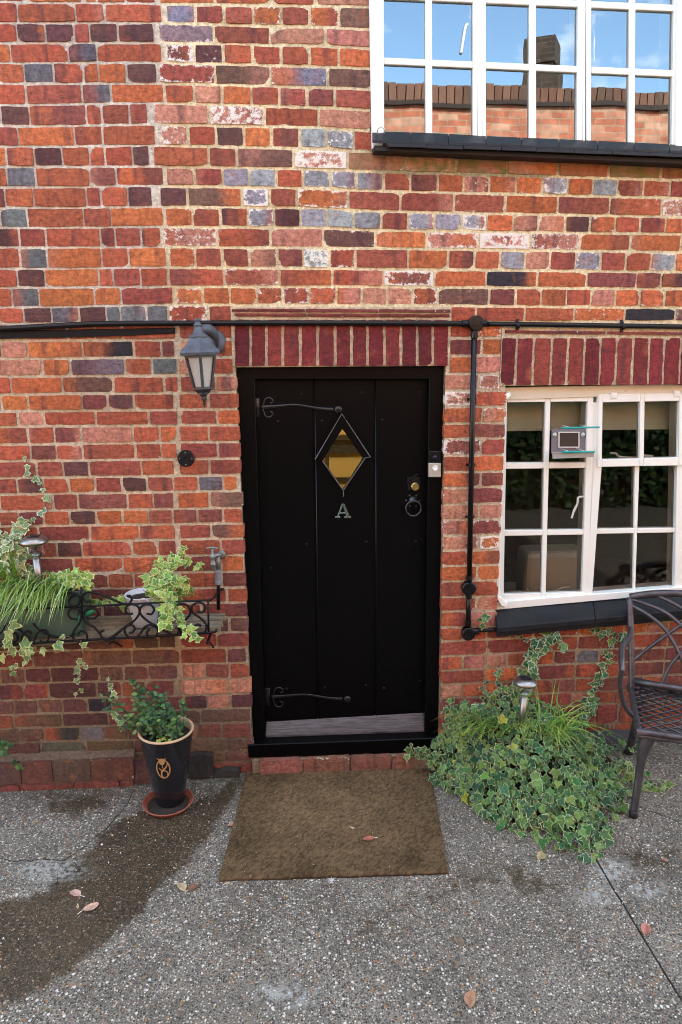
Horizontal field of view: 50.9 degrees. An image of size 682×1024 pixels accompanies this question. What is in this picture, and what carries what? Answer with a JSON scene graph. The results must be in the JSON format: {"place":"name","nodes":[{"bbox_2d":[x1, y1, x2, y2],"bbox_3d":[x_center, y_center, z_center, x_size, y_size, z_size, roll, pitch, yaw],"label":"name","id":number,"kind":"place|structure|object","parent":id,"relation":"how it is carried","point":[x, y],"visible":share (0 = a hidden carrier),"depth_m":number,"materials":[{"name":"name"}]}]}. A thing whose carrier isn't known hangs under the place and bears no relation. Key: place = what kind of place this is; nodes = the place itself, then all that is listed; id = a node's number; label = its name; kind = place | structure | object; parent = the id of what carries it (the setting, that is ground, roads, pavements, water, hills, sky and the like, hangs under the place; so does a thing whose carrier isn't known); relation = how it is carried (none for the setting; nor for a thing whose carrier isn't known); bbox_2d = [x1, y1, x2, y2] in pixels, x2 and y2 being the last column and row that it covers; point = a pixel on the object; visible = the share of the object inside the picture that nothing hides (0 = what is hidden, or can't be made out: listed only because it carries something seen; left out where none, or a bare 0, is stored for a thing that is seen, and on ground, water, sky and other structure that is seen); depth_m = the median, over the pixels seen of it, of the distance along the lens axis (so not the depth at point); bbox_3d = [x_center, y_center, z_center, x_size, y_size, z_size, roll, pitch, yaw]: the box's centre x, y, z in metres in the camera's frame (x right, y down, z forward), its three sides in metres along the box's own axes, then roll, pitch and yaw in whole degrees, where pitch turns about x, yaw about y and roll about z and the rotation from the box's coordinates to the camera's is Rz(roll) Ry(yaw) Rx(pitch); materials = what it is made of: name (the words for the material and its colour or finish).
{"place":"outdoors","nodes":[
{"label":"outdoors","id":0,"kind":"place"},
{"bbox_2d":[0,557,681,1023],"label":"ground","id":1,"kind":"structure","parent":0,"point":[112,947],"depth_m":2.60,"materials":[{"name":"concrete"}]},
{"bbox_2d":[70,889,80,895],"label":"fallen leaf","id":2,"kind":"object","parent":1,"relation":"on","point":[76,892],"visible":1,"depth_m":2.76,"materials":[{"name":"pink plant"}]},
{"bbox_2d":[78,902,98,913],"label":"fallen leaf","id":3,"kind":"object","parent":1,"relation":"on","point":[91,906],"visible":1,"depth_m":2.69,"materials":[{"name":"pink plant"}]},
{"bbox_2d":[142,788,193,817],"bbox_3d":[-0.794,1.336,3.296,0.230,0.028,0.230,-1,13,-3],"label":"pot saucer","id":4,"kind":"object","parent":1,"relation":"on","point":[151,807],"visible":0.66,"depth_m":3.26,"materials":[{"name":"ceramic"}]},
{"bbox_2d":[138,716,193,807],"bbox_3d":[-0.791,1.158,3.282,0.248,0.364,0.248,-1,13,-3],"label":"glazed pot","id":5,"kind":"object","parent":4,"relation":"on","point":[167,764],"visible":0.84,"depth_m":3.20,"materials":[{"name":"black ceramic"}]},
{"bbox_2d":[99,678,188,741],"bbox_3d":[-0.889,0.896,3.235,0.386,0.242,0.240,-1,13,-3],"label":"potted shrub","id":6,"kind":"object","parent":5,"relation":"on","point":[150,719],"visible":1,"depth_m":3.19,"materials":[{"name":"green plant"}]},
{"bbox_2d":[175,881,186,891],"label":"fallen leaf","id":7,"kind":"object","parent":1,"relation":"on","point":[182,886],"visible":1,"depth_m":2.79,"materials":[{"name":"beige plant"}]},
{"bbox_2d":[188,884,198,890],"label":"fallen leaf","id":8,"kind":"object","parent":1,"relation":"on","point":[192,887],"visible":1,"depth_m":2.78,"materials":[{"name":"brown plant"}]},
{"bbox_2d":[219,767,447,881],"bbox_3d":[-0.020,1.355,3.205,0.970,0.028,0.775,-1,13,-3],"label":"doormat","id":9,"kind":"object","parent":1,"relation":"on","point":[289,826],"visible":0.98,"depth_m":3.12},
{"bbox_2d":[363,836,376,839],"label":"fallen leaf","id":10,"kind":"object","parent":9,"relation":"on","point":[369,838],"visible":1,"depth_m":3.03,"materials":[{"name":"pink plant"}]},
{"bbox_2d":[0,0,681,791],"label":"brick house","id":11,"kind":"structure","parent":1,"relation":"on","point":[458,160],"depth_m":3.17,"materials":[{"name":"brick"}]},
{"bbox_2d":[0,737,13,756],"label":"weed","id":12,"kind":"object","parent":11,"relation":"attached to","point":[4,744],"visible":1,"depth_m":3.35,"materials":[{"name":"green plant"}]},
{"bbox_2d":[10,757,24,770],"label":"weed","id":13,"kind":"object","parent":11,"relation":"on","point":[18,766],"visible":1,"depth_m":3.36,"materials":[{"name":"green plant"}]},
{"bbox_2d":[69,658,123,731],"bbox_3d":[-1.124,0.817,3.231,0.305,0.346,0.076,6,14,26],"label":"trailing ivy","id":14,"kind":"object","parent":11,"relation":"hanging from","point":[77,671],"visible":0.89,"depth_m":3.21,"materials":[{"name":"green plant"}]},
{"bbox_2d":[0,587,226,648],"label":"plant shelf","id":15,"kind":"object","parent":11,"relation":"attached to","point":[111,629],"visible":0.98,"depth_m":3.14,"materials":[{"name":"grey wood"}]},
{"bbox_2d":[0,619,87,676],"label":"trailing ivy","id":16,"kind":"object","parent":15,"relation":"hanging from","point":[26,648],"visible":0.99,"depth_m":3.10,"materials":[{"name":"green plant"}]},
{"bbox_2d":[0,580,92,638],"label":"planter trough","id":17,"kind":"object","parent":15,"relation":"on","point":[65,626],"visible":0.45,"depth_m":3.12,"materials":[{"name":"green plastic"}]},
{"bbox_2d":[0,547,18,592],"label":"strap leaf plant","id":18,"kind":"object","parent":17,"relation":"in","point":[11,565],"visible":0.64,"depth_m":3.15,"materials":[{"name":"green plant"}]},
{"bbox_2d":[0,453,51,582],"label":"climbing ivy","id":19,"kind":"object","parent":17,"relation":"in","point":[19,528],"visible":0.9,"depth_m":3.17,"materials":[{"name":"green plant"}]},
{"bbox_2d":[19,534,48,583],"bbox_3d":[-1.340,0.240,3.163,0.120,0.280,0.120,-2,13,-3],"label":"solar lamp","id":20,"kind":"object","parent":17,"relation":"on","point":[34,541],"visible":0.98,"depth_m":3.13,"materials":[{"name":"silver metal"}]},
{"bbox_2d":[0,567,72,627],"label":"grass clump","id":21,"kind":"object","parent":17,"relation":"in","point":[23,587],"visible":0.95,"depth_m":3.00,"materials":[{"name":"green plant"}]},
{"bbox_2d":[44,567,94,607],"bbox_3d":[-1.179,0.322,3.095,0.237,0.150,0.133,-1,13,-3],"label":"variegated ivy","id":22,"kind":"object","parent":17,"relation":"in","point":[82,579],"visible":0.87,"depth_m":3.09,"materials":[{"name":"green plant"}]},
{"bbox_2d":[78,608,95,621],"bbox_3d":[-1.114,0.452,3.128,0.092,0.079,0.037,1,13,5],"label":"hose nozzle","id":23,"kind":"object","parent":15,"relation":"attached to","point":[89,612],"visible":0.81,"depth_m":3.11,"materials":[{"name":"green plastic"}]},
{"bbox_2d":[88,594,127,612],"bbox_3d":[-1.041,0.409,3.202,0.200,0.087,0.048,0,13,1],"label":"variegated ivy","id":24,"kind":"object","parent":15,"relation":"on","point":[120,598],"visible":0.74,"depth_m":3.20,"materials":[{"name":"green plant"}]},
{"bbox_2d":[124,588,158,627],"bbox_3d":[-0.882,0.432,3.212,0.164,0.156,0.170,-1,13,-3],"label":"plant bucket","id":25,"kind":"object","parent":15,"relation":"on","point":[138,595],"visible":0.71,"depth_m":3.17,"materials":[{"name":"metal"}]},
{"bbox_2d":[138,544,204,642],"bbox_3d":[-0.750,0.355,3.164,0.301,0.398,0.226,-1,13,-3],"label":"variegated ivy","id":26,"kind":"object","parent":25,"relation":"in","point":[162,581],"visible":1,"depth_m":3.15,"materials":[{"name":"green plant"}]},
{"bbox_2d":[177,450,194,466],"bbox_3d":[-0.689,-0.238,3.185,0.075,0.075,0.021,-1,13,-3],"label":"blanking plate","id":27,"kind":"object","parent":11,"relation":"attached to","point":[185,458],"visible":1,"depth_m":3.18,"materials":[{"name":"black metal"}]},
{"bbox_2d":[180,318,225,407],"bbox_3d":[-0.575,-0.620,2.989,0.180,0.364,0.251,-3,13,-3],"label":"wall lantern","id":28,"kind":"object","parent":11,"relation":"attached to","point":[204,346],"depth_m":2.92,"materials":[{"name":"metal"}]},
{"bbox_2d":[206,546,225,609],"bbox_3d":[-0.563,0.300,3.284,0.049,0.311,0.102,7,15,31],"label":"garden tap","id":29,"kind":"object","parent":11,"relation":"attached to","point":[218,556],"visible":1,"depth_m":3.27,"materials":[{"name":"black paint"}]},
{"bbox_2d":[0,315,681,640],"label":"cable conduit","id":30,"kind":"object","parent":11,"relation":"attached to","point":[474,324],"visible":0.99,"depth_m":3.12,"materials":[{"name":"black metal"}]},
{"bbox_2d":[255,379,426,736],"bbox_3d":[0.025,0.281,3.434,0.832,1.864,0.083,-1,13,-3],"label":"door","id":31,"kind":"structure","parent":11,"relation":"in","point":[343,569],"depth_m":3.42,"materials":[{"name":"black paint"}]},
{"bbox_2d":[428,451,440,476],"bbox_3d":[0.429,-0.220,3.290,0.059,0.119,0.026,-1,13,-3],"label":"doorbell","id":32,"kind":"object","parent":11,"relation":"attached to","point":[434,463],"visible":1,"depth_m":3.28,"materials":[{"name":"black paint"}]},
{"bbox_2d":[477,610,491,629],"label":"ivy sprig","id":33,"kind":"object","parent":11,"relation":"attached to","point":[484,618],"visible":1,"depth_m":3.41,"materials":[{"name":"green plant"}]},
{"bbox_2d":[456,631,567,721],"bbox_3d":[0.821,0.806,3.479,0.549,0.493,0.072,-1,13,-3],"label":"climbing ivy","id":34,"kind":"object","parent":11,"relation":"attached to","point":[539,647],"visible":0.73,"depth_m":3.47,"materials":[{"name":"green plant"}]},
{"bbox_2d":[369,0,681,152],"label":"window","id":35,"kind":"structure","parent":11,"relation":"in","point":[580,71],"depth_m":2.93,"materials":[{"name":"white paint"}]},
{"bbox_2d":[504,544,580,602],"bbox_3d":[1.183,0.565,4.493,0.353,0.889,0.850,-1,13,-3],"label":"sofa","id":36,"kind":"object","parent":11,"relation":"on","point":[561,565],"visible":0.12,"depth_m":4.01,"materials":[{"name":"beige leather"}]},
{"bbox_2d":[506,385,669,430],"bbox_3d":[1.788,-0.572,3.456,2.088,0.341,0.009,-1,13,-3],"label":"roller blind","id":37,"kind":"object","parent":11,"relation":"attached to","point":[524,416],"depth_m":3.44,"materials":[{"name":"beige fabric"}]},
{"bbox_2d":[496,384,681,609],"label":"window","id":38,"kind":"structure","parent":11,"relation":"in","point":[591,397],"depth_m":3.40,"materials":[{"name":"beige paint"}]},
{"bbox_2d":[551,424,599,458],"bbox_3d":[1.054,-0.324,3.277,0.217,0.145,0.134,-1,13,-3],"label":"bird feeder","id":39,"kind":"object","parent":38,"relation":"attached to","point":[567,442],"visible":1,"depth_m":3.33,"materials":[{"name":"silver metal"}]},
{"bbox_2d":[560,433,577,446],"bbox_3d":[1.062,-0.336,3.338,0.097,0.068,0.004,-1,13,-3],"label":"feed window","id":40,"kind":"structure","parent":39,"relation":"in","point":[566,439],"depth_m":3.34,"materials":[{"name":"brown"}]},
{"bbox_2d":[574,627,626,728],"bbox_3d":[1.274,0.830,3.521,0.255,0.563,0.061,-1,13,-3],"label":"climbing ivy","id":41,"kind":"object","parent":11,"relation":"attached to","point":[591,700],"visible":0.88,"depth_m":3.52,"materials":[{"name":"green plant"}]},
{"bbox_2d":[454,934,463,947],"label":"fallen leaf","id":42,"kind":"object","parent":1,"relation":"on","point":[459,941],"visible":1,"depth_m":2.52,"materials":[{"name":"brown plant"}]},
{"bbox_2d":[464,985,475,1007],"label":"fallen leaf","id":43,"kind":"object","parent":1,"relation":"on","point":[469,998],"visible":1,"depth_m":2.30,"materials":[{"name":"pink plant"}]},
{"bbox_2d":[403,692,676,863],"bbox_3d":[0.914,1.179,3.198,1.191,0.454,0.816,-1,13,-3],"label":"ivy mound","id":44,"kind":"object","parent":1,"relation":"on","point":[533,783],"visible":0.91,"depth_m":3.24,"materials":[{"name":"green plant"}]},
{"bbox_2d":[513,675,537,734],"bbox_3d":[0.858,0.912,3.374,0.112,0.287,0.112,1,12,-4],"label":"solar lamp","id":45,"kind":"object","parent":44,"relation":"on","point":[524,682],"visible":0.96,"depth_m":3.34,"materials":[{"name":"silver metal"}]},
{"bbox_2d":[432,681,621,755],"bbox_3d":[0.856,0.920,3.327,0.883,0.254,0.480,-1,13,-3],"label":"grass clump","id":46,"kind":"object","parent":44,"relation":"on","point":[562,719],"visible":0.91,"depth_m":3.35,"materials":[{"name":"green plant"}]},
{"bbox_2d":[537,851,545,860],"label":"fallen leaf","id":47,"kind":"object","parent":1,"relation":"on","point":[540,855],"visible":1,"depth_m":2.90,"materials":[{"name":"yellow plant"}]},
{"bbox_2d":[641,920,650,934],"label":"fallen leaf","id":48,"kind":"object","parent":1,"relation":"on","point":[645,928],"visible":1,"depth_m":2.53,"materials":[{"name":"pink plant"}]},
{"bbox_2d":[618,590,681,818],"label":"garden chair","id":49,"kind":"object","parent":1,"relation":"on","point":[647,737],"visible":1,"depth_m":3.26,"materials":[{"name":"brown metal"}]}
]}

